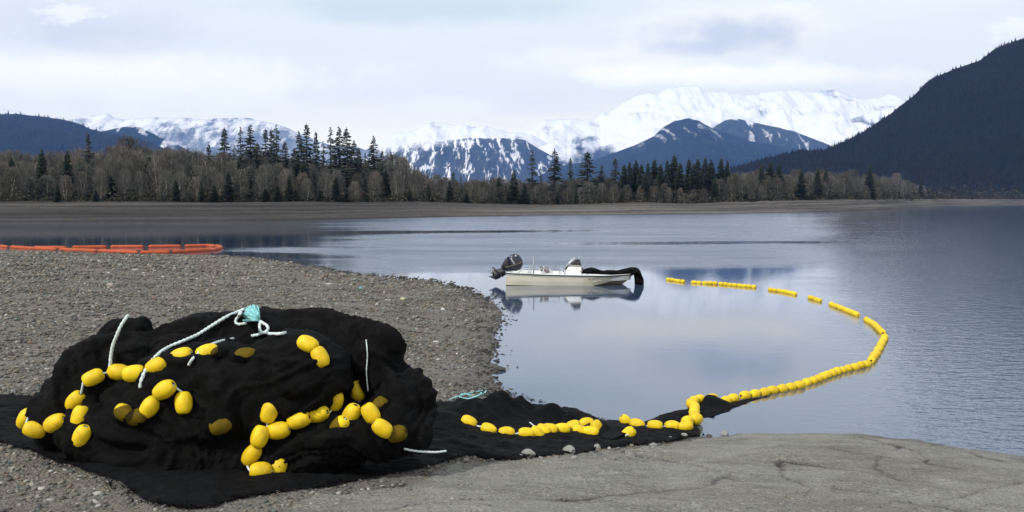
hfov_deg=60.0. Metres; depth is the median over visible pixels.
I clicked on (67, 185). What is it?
bare tree
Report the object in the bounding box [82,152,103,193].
bare tree
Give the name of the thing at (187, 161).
conifer tree
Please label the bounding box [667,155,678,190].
conifer tree
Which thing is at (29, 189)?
conifer tree
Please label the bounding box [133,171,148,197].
bare tree
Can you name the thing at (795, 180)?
bare tree
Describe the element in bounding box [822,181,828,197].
bare tree
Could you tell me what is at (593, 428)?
float line
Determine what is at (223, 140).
conifer tree
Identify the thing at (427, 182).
bare tree
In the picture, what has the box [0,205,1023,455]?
lake
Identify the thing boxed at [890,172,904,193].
bare tree
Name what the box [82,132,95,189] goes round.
conifer tree
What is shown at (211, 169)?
bare tree
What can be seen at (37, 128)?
hill forest
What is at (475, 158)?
forest mountain
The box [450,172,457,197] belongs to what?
conifer tree
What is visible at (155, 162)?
bare tree
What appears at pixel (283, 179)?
bare tree
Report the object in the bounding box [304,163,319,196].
bare tree
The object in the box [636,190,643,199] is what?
bare tree
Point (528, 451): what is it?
rock
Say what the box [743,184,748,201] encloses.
conifer tree
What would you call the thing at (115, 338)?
rope
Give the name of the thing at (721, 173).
conifer tree
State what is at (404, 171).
bare tree
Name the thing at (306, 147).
conifer tree
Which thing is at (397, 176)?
bare tree
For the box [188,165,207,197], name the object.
bare tree
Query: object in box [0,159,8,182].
bare tree
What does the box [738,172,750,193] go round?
bare tree
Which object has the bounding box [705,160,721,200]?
conifer tree
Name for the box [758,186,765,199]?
bare tree
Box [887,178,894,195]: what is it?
bare tree
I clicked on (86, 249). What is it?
containment boom
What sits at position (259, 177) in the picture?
bare tree
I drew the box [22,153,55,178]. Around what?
bare tree
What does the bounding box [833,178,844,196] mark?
bare tree
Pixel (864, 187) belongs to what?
bare tree
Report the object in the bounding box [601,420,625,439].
net flap
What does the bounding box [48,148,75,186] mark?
bare tree
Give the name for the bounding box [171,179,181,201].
conifer tree
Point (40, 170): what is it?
conifer tree
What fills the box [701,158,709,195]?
conifer tree
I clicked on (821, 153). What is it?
hill forest
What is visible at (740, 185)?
bare tree
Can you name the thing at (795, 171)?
bare tree
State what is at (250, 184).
conifer tree
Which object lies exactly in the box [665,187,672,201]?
bare tree
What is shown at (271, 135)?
conifer tree
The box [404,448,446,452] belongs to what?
rope
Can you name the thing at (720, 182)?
bare tree
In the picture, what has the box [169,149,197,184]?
bare tree
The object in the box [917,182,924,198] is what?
conifer tree
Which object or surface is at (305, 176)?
bare tree
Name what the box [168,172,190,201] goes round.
bare tree
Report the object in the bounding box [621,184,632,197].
bare tree
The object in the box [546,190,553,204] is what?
bare tree
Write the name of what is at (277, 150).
conifer tree
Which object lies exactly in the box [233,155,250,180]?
bare tree
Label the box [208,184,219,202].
conifer tree
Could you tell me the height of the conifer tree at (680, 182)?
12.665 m
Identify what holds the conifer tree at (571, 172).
on the shore
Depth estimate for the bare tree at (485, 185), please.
218.01 m
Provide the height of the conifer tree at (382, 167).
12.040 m
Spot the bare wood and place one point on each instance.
(549, 184)
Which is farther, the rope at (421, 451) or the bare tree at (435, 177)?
the bare tree at (435, 177)
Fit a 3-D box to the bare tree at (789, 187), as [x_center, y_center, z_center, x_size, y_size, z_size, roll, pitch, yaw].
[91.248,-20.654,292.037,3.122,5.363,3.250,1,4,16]
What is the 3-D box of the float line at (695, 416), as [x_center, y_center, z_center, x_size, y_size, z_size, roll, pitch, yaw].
[6.556,1.622,22.620,4.983,0.294,22.832,1,4,9]
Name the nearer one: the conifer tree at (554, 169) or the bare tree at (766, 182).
the conifer tree at (554, 169)
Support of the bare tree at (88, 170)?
on the shore
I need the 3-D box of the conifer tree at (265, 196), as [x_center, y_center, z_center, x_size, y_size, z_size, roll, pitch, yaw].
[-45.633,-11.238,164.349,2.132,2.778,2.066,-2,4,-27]
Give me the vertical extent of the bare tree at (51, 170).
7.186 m
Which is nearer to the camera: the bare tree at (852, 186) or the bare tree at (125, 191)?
the bare tree at (125, 191)
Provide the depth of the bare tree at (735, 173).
273.96 m
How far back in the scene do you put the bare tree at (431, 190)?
201.75 m
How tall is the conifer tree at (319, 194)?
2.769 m
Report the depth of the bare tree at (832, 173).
347.51 m
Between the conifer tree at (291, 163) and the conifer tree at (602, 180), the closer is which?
the conifer tree at (291, 163)
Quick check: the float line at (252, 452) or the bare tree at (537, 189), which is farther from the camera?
the bare tree at (537, 189)
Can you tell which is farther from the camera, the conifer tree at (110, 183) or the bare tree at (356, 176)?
the bare tree at (356, 176)
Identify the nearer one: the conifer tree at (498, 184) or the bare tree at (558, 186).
the conifer tree at (498, 184)
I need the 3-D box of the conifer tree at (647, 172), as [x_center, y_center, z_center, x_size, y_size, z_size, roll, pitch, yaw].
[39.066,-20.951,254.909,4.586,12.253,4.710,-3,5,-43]
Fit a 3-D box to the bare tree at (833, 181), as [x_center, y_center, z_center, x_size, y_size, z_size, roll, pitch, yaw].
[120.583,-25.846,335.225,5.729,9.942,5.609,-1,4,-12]
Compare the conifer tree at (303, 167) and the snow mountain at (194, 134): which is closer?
the conifer tree at (303, 167)
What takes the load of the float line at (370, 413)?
on the net heap
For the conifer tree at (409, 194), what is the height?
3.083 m
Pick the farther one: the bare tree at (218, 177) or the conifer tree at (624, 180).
the conifer tree at (624, 180)
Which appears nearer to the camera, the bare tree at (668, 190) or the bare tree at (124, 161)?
the bare tree at (124, 161)
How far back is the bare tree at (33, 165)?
169.16 m
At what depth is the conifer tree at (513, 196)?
218.53 m
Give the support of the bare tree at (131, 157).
on the shore
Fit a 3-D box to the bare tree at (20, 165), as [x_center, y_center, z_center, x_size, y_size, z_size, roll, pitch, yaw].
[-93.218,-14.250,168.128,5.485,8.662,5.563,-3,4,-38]
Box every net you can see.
[0,390,704,508]
[699,394,769,416]
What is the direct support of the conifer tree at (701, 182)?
on the shore
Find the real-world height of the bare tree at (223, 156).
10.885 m
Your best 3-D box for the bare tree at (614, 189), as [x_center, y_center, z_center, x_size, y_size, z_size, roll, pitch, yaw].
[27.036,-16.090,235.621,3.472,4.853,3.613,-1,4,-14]
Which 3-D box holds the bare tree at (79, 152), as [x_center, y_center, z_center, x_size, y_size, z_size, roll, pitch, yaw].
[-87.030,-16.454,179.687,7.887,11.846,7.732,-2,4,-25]
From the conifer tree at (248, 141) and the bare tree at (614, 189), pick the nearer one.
the conifer tree at (248, 141)
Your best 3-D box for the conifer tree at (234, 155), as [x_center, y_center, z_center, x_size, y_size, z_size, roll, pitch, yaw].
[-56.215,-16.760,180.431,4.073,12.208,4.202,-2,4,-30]
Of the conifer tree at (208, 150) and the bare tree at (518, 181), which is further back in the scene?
the bare tree at (518, 181)
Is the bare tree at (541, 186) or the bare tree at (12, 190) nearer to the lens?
the bare tree at (12, 190)
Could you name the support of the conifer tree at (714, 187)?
on the shore
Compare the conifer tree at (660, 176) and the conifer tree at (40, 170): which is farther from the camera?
the conifer tree at (660, 176)
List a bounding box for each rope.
[108,314,129,366]
[138,308,243,387]
[187,337,234,365]
[234,304,285,336]
[366,340,367,390]
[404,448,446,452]
[450,390,486,398]
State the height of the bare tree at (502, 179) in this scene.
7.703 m
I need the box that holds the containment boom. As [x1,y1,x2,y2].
[0,244,222,253]
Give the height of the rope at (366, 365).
0.464 m
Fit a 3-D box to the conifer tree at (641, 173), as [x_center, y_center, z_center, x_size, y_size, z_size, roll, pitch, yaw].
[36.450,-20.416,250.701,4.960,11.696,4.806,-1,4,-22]
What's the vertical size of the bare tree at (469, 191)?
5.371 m
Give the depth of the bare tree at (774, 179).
289.67 m
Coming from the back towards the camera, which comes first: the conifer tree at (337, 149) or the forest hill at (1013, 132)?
the forest hill at (1013, 132)
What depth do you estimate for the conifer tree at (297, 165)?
180.59 m
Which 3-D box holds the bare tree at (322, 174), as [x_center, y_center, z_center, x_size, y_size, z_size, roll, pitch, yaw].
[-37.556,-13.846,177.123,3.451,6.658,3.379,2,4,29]
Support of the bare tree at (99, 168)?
on the shore
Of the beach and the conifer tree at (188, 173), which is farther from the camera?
the conifer tree at (188, 173)
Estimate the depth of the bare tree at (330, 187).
173.40 m
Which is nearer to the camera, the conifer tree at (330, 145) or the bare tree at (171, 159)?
the bare tree at (171, 159)
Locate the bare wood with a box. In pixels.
[1,144,928,201]
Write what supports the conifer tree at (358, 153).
on the shore
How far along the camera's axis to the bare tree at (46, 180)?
160.06 m
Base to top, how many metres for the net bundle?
0.781 m
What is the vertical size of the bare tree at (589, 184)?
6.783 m
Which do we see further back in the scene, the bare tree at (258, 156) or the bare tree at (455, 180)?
the bare tree at (455, 180)
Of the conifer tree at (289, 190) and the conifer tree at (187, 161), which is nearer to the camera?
the conifer tree at (289, 190)
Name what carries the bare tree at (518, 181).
on the shore
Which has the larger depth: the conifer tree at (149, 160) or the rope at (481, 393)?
the conifer tree at (149, 160)
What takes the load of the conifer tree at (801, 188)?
on the shore
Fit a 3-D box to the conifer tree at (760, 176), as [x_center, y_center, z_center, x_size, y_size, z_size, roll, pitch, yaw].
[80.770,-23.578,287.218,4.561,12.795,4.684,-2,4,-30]
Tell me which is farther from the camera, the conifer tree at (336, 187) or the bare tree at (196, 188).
the conifer tree at (336, 187)
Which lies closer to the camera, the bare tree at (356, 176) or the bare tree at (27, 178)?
the bare tree at (27, 178)
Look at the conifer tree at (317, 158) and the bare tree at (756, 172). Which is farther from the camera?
the bare tree at (756, 172)
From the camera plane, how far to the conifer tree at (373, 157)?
201.32 m
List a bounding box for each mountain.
[0,109,375,165]
[101,127,202,157]
[362,138,564,197]
[374,122,547,149]
[525,85,906,164]
[534,118,808,183]
[713,118,829,150]
[850,105,899,125]
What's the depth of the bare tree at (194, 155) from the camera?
186.72 m
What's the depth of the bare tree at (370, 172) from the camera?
195.76 m
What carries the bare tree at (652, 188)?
on the shore
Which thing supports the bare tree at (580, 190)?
on the shore
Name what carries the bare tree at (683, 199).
on the shore
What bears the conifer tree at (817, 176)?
on the shore
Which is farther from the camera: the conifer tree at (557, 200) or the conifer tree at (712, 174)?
the conifer tree at (712, 174)
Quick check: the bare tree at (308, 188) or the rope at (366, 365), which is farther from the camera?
the bare tree at (308, 188)
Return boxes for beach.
[0,251,712,511]
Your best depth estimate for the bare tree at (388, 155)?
210.82 m
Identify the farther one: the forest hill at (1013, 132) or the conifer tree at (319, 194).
the forest hill at (1013, 132)
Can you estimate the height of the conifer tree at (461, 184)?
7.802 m
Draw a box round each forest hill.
[0,114,191,159]
[727,38,1023,196]
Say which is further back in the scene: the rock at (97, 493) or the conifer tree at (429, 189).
the conifer tree at (429, 189)
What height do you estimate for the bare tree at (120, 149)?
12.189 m
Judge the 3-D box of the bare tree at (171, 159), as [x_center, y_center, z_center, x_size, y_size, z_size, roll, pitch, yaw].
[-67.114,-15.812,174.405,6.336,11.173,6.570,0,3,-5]
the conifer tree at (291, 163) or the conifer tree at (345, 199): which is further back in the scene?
the conifer tree at (291, 163)
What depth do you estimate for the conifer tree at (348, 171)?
186.93 m
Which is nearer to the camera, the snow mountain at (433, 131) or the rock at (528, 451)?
the rock at (528, 451)
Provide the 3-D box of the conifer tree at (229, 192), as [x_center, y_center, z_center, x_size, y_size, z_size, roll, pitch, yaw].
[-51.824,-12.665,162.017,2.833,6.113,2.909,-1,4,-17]
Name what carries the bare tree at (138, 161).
on the shore
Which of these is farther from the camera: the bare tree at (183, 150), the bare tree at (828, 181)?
the bare tree at (828, 181)
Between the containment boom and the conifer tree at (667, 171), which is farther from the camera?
the conifer tree at (667, 171)
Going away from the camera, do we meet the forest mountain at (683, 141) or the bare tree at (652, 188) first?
the bare tree at (652, 188)
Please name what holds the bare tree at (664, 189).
on the shore
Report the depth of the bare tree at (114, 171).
173.39 m
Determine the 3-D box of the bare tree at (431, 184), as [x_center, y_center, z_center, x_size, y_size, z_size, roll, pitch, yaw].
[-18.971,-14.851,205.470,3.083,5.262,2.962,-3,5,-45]
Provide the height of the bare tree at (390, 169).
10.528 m
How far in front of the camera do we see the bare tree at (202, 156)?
185.08 m
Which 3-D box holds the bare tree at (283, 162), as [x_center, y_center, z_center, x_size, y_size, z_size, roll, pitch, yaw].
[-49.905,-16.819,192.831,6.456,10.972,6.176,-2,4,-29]
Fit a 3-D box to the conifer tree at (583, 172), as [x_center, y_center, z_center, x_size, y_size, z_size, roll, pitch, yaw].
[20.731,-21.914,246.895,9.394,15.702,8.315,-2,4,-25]
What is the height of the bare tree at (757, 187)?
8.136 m
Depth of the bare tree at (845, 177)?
350.71 m
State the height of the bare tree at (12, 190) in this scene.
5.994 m
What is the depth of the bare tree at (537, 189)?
235.63 m
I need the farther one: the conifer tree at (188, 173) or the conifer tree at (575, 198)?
the conifer tree at (575, 198)
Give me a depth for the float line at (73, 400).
8.03 m
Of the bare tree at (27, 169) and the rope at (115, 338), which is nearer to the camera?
the rope at (115, 338)
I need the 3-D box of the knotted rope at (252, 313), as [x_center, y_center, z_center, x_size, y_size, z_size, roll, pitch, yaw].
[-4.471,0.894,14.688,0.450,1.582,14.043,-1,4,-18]
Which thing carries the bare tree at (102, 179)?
on the shore
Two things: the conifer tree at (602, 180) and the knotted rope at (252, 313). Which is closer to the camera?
the knotted rope at (252, 313)
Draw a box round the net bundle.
[581,267,643,284]
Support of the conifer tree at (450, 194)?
on the shore
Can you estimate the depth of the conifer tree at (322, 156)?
192.40 m
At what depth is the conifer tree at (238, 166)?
164.59 m
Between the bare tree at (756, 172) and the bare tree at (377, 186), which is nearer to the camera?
the bare tree at (377, 186)
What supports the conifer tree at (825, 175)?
on the shore
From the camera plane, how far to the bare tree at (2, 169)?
160.87 m
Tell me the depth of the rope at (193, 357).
8.02 m
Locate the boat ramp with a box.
[285,433,1023,511]
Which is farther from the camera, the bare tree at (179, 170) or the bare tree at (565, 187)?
the bare tree at (565, 187)
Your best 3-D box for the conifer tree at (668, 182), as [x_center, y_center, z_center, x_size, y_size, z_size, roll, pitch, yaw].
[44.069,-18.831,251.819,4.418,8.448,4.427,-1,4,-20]
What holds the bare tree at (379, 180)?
on the shore
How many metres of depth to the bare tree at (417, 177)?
203.55 m
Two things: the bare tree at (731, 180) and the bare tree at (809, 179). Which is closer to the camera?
the bare tree at (731, 180)
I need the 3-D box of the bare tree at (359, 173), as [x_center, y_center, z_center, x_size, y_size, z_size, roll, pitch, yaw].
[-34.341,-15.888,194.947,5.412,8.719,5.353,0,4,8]
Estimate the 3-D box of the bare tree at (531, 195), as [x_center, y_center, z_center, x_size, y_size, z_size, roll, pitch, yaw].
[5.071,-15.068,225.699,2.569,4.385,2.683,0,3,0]
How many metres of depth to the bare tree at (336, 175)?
180.90 m
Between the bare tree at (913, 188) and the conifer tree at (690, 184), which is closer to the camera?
the conifer tree at (690, 184)
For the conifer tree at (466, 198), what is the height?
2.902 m
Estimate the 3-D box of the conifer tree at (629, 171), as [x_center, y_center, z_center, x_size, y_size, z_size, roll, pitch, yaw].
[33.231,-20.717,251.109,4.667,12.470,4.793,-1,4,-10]
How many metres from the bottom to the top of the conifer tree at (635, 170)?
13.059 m
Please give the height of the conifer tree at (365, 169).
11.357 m
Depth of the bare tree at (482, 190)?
214.06 m
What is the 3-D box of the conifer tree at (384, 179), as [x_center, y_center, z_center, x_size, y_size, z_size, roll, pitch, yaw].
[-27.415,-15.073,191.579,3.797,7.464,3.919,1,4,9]
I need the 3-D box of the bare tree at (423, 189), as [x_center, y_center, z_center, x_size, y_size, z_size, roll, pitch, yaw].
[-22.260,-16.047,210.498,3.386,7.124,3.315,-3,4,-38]
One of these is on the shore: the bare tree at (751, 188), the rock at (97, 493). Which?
the bare tree at (751, 188)
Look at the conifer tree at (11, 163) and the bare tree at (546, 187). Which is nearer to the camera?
the conifer tree at (11, 163)
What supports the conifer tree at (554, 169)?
on the shore
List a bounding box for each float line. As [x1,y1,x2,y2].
[16,343,216,437]
[70,405,91,446]
[115,379,192,417]
[241,287,361,475]
[260,393,343,439]
[297,335,329,367]
[338,403,360,426]
[350,380,392,438]
[461,415,601,435]
[619,414,692,436]
[666,278,888,424]
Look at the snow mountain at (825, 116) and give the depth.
8764.78 m
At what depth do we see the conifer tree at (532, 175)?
241.26 m
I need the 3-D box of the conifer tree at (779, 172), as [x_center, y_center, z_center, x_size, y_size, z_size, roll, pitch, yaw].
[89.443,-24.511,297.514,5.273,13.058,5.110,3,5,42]
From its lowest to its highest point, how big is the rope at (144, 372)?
0.578 m
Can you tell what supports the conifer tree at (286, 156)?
on the shore
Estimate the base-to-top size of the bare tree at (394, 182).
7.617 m
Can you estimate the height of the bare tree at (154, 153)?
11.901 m
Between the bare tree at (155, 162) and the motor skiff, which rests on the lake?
the motor skiff
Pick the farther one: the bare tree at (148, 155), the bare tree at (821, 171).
the bare tree at (821, 171)
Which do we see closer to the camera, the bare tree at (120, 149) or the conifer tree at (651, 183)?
the bare tree at (120, 149)
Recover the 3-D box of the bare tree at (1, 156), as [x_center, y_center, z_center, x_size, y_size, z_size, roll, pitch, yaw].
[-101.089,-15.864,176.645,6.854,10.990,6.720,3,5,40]
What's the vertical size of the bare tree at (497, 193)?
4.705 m
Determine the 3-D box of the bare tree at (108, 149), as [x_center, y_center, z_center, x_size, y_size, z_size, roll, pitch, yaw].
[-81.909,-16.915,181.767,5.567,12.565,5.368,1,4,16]
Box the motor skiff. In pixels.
[488,253,632,285]
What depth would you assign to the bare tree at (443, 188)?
211.77 m
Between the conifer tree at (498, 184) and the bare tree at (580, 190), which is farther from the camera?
the bare tree at (580, 190)
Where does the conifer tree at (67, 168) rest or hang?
on the shore
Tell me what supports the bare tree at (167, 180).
on the shore
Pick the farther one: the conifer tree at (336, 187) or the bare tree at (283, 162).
the bare tree at (283, 162)
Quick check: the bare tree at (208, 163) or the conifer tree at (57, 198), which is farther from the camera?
the bare tree at (208, 163)
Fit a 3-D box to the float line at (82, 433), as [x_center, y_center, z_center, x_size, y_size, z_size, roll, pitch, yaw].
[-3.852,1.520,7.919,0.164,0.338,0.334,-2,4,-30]
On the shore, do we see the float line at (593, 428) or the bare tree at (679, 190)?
the bare tree at (679, 190)
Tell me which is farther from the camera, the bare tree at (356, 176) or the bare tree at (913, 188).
the bare tree at (913, 188)
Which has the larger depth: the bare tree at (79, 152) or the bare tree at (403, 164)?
the bare tree at (403, 164)
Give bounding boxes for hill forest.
[0,111,165,162]
[720,37,1023,196]
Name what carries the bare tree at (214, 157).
on the shore
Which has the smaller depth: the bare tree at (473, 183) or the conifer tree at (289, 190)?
the conifer tree at (289, 190)
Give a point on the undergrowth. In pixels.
(152, 197)
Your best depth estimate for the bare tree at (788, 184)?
297.11 m
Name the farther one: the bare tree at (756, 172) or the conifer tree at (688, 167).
the bare tree at (756, 172)
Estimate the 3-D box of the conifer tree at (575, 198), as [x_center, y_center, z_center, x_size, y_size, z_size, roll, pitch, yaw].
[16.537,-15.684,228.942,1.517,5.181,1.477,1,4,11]
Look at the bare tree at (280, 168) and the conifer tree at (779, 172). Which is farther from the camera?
the conifer tree at (779, 172)
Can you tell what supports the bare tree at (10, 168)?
on the shore
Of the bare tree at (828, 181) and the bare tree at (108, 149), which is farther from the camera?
the bare tree at (828, 181)
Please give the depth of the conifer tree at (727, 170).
269.49 m
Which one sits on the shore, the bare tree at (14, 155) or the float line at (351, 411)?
the bare tree at (14, 155)
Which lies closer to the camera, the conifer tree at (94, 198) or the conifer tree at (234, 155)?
the conifer tree at (94, 198)
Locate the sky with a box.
[0,0,1023,149]
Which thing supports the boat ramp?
on the beach
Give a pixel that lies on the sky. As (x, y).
(380, 69)
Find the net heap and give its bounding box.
[25,306,439,473]
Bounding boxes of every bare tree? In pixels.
[0,149,28,181]
[0,151,18,172]
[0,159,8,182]
[0,165,9,196]
[0,170,21,200]
[2,166,23,196]
[5,160,34,195]
[17,165,36,195]
[18,152,36,183]
[18,161,37,187]
[18,176,38,198]
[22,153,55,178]
[36,175,55,197]
[41,148,62,180]
[47,166,58,192]
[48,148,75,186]
[54,158,73,188]
[58,175,73,200]
[62,146,97,172]
[69,154,87,175]
[74,162,95,197]
[74,170,89,200]
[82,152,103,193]
[89,166,107,195]
[92,168,109,198]
[100,144,119,187]
[100,156,127,193]
[102,156,119,192]
[104,143,139,193]
[109,134,146,187]
[112,157,138,195]
[116,169,133,201]
[123,149,147,198]
[129,157,153,193]
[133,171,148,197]
[135,152,164,188]
[138,144,154,161]
[143,146,162,187]
[146,152,169,197]
[155,147,179,196]
[155,168,174,198]
[156,147,187,195]
[167,147,197,190]
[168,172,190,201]
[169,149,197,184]
[171,163,187,192]
[185,148,204,167]
[186,158,206,188]
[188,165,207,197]
[188,177,202,201]
[195,151,212,166]
[196,158,219,193]
[200,165,224,193]
[205,152,231,178]
[212,173,224,200]
[213,151,233,191]
[222,159,243,189]
[232,168,248,197]
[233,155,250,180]
[241,164,258,192]
[246,148,274,164]
[251,162,282,195]
[253,156,273,192]
[253,173,267,198]
[269,163,284,192]
[276,167,297,192]
[277,155,289,174]
[278,173,293,195]
[296,172,309,198]
[300,179,315,199]
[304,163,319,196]
[316,171,332,197]
[317,166,332,195]
[327,182,337,197]
[328,169,344,196]
[348,173,366,197]
[348,181,361,199]
[349,166,364,194]
[366,169,377,198]
[366,171,383,196]
[368,174,379,198]
[377,159,396,190]
[384,152,403,190]
[390,171,403,198]
[390,172,404,201]
[392,157,414,197]
[395,156,410,195]
[409,169,425,190]
[410,183,418,198]
[411,174,422,196]
[412,175,424,192]
[423,178,436,193]
[424,182,435,197]
[428,186,436,201]
[432,173,441,195]
[433,179,444,198]
[440,186,445,199]
[441,177,448,197]
[450,179,460,196]
[454,186,461,198]
[466,183,474,200]
[469,179,479,197]
[476,181,488,199]
[476,187,488,200]
[489,178,500,193]
[492,186,504,203]
[500,177,508,194]
[501,183,508,198]
[512,178,520,194]
[525,180,536,196]
[528,189,536,203]
[532,187,541,201]
[537,183,545,199]
[540,185,549,201]
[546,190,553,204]
[553,184,563,200]
[561,179,570,199]
[562,187,573,203]
[566,181,577,198]
[577,187,584,202]
[582,182,597,201]
[597,183,606,200]
[603,179,611,197]
[608,187,619,202]
[609,183,620,201]
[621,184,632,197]
[624,189,630,199]
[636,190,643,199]
[649,186,659,201]
[660,183,670,197]
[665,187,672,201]
[676,187,683,203]
[681,192,688,203]
[699,189,707,202]
[716,178,727,197]
[724,178,736,198]
[727,183,735,199]
[731,171,742,197]
[735,180,749,198]
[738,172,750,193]
[744,185,754,199]
[747,180,758,198]
[748,178,760,196]
[751,169,764,183]
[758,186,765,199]
[759,175,775,196]
[759,179,774,200]
[770,177,785,197]
[774,182,782,198]
[783,176,796,194]
[783,181,793,197]
[785,186,791,197]
[789,169,804,187]
[792,177,799,196]
[804,171,814,193]
[806,177,813,193]
[813,169,824,177]
[822,176,833,195]
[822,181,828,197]
[828,171,838,194]
[829,175,836,194]
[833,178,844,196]
[839,170,853,195]
[847,183,856,195]
[848,168,860,192]
[862,185,869,195]
[868,172,881,193]
[880,176,890,194]
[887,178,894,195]
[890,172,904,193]
[902,180,911,192]
[908,183,918,194]
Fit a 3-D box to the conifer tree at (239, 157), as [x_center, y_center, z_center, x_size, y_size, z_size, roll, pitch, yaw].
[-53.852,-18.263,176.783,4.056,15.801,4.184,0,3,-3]
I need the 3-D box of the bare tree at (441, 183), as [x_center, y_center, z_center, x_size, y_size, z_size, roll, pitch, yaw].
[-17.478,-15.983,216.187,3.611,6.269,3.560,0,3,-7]
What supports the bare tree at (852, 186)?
on the shore
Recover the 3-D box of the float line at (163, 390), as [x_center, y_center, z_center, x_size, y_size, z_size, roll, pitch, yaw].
[-3.182,1.294,7.817,0.742,0.437,0.222,1,4,10]
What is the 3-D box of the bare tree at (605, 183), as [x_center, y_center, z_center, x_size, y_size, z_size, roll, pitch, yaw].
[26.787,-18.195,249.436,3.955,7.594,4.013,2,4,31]
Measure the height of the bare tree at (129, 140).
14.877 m
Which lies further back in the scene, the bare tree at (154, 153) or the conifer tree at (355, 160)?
the conifer tree at (355, 160)
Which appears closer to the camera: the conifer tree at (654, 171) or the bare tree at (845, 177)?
the conifer tree at (654, 171)
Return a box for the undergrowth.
[0,182,1023,204]
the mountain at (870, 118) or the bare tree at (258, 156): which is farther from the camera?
the mountain at (870, 118)
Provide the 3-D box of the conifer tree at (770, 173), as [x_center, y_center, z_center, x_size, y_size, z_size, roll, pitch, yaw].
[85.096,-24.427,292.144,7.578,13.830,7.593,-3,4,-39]
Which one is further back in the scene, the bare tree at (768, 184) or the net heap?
the bare tree at (768, 184)
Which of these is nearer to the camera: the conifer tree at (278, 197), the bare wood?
the conifer tree at (278, 197)
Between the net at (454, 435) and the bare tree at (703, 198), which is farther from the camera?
the bare tree at (703, 198)
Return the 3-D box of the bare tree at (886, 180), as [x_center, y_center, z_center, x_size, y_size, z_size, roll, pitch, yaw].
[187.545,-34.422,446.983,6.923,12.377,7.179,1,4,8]
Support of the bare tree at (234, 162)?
on the shore
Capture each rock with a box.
[92,491,101,494]
[492,366,505,370]
[522,449,535,457]
[563,445,574,452]
[720,431,727,435]
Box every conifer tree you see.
[2,158,23,198]
[22,175,38,199]
[32,148,52,198]
[52,183,62,202]
[59,150,76,196]
[74,162,92,196]
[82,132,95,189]
[91,189,99,201]
[100,175,118,199]
[135,156,162,198]
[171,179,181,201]
[183,149,191,185]
[184,166,196,198]
[197,181,205,201]
[202,143,219,192]
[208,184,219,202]
[216,128,231,194]
[221,171,235,201]
[230,145,236,175]
[232,128,246,180]
[232,160,247,196]
[242,125,262,169]
[244,164,260,197]
[250,142,273,195]
[259,128,275,188]
[260,188,270,201]
[267,127,278,166]
[269,124,286,191]
[272,184,282,201]
[278,142,292,186]
[283,175,295,201]
[287,150,296,185]
[290,131,312,191]
[294,161,314,198]
[300,124,315,174]
[309,132,322,194]
[315,141,331,188]
[315,189,324,201]
[322,126,336,187]
[326,127,353,197]
[330,177,341,201]
[334,128,361,196]
[342,188,349,201]
[348,140,364,190]
[353,146,367,196]
[360,153,371,195]
[364,135,381,193]
[374,151,387,197]
[379,170,392,198]
[387,154,397,198]
[406,189,412,201]
[426,184,432,201]
[444,179,454,201]
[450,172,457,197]
[459,174,463,192]
[462,191,469,202]
[494,175,503,203]
[506,170,521,203]
[519,183,530,203]
[524,151,541,194]
[542,148,566,201]
[554,192,560,204]
[567,158,574,186]
[573,186,578,203]
[574,149,600,198]
[597,165,608,194]
[606,159,620,200]
[618,164,632,199]
[626,162,635,198]
[630,160,638,193]
[634,164,647,199]
[640,176,647,200]
[644,163,651,182]
[646,175,655,202]
[650,159,662,195]
[655,164,664,195]
[662,175,674,202]
[664,161,673,194]
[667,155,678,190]
[672,163,688,202]
[683,163,701,199]
[684,159,692,183]
[695,159,706,186]
[695,170,707,198]
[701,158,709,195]
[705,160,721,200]
[708,179,720,202]
[716,159,727,195]
[725,160,730,184]
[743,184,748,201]
[756,165,765,197]
[762,162,780,195]
[775,164,785,196]
[793,170,808,199]
[810,167,823,197]
[822,168,830,197]
[864,166,875,199]
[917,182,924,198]
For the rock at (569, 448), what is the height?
0.139 m
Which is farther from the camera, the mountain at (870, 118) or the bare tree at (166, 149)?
the mountain at (870, 118)
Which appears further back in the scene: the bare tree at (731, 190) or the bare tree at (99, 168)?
the bare tree at (731, 190)
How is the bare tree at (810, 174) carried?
on the shore
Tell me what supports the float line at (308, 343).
on the net heap
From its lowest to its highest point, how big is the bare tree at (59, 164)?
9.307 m
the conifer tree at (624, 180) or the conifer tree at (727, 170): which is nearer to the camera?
the conifer tree at (624, 180)
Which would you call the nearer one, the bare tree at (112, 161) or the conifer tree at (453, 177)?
the bare tree at (112, 161)
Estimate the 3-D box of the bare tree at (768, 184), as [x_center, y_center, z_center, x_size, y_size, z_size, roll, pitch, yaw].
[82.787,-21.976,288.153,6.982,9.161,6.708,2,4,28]
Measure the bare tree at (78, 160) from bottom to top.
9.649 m
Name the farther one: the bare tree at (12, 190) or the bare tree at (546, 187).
the bare tree at (546, 187)
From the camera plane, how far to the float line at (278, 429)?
7.82 m
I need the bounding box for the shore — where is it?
[0,198,1023,221]
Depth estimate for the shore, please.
169.73 m
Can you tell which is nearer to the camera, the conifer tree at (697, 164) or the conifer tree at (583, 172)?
the conifer tree at (583, 172)
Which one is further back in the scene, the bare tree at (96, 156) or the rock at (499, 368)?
the bare tree at (96, 156)

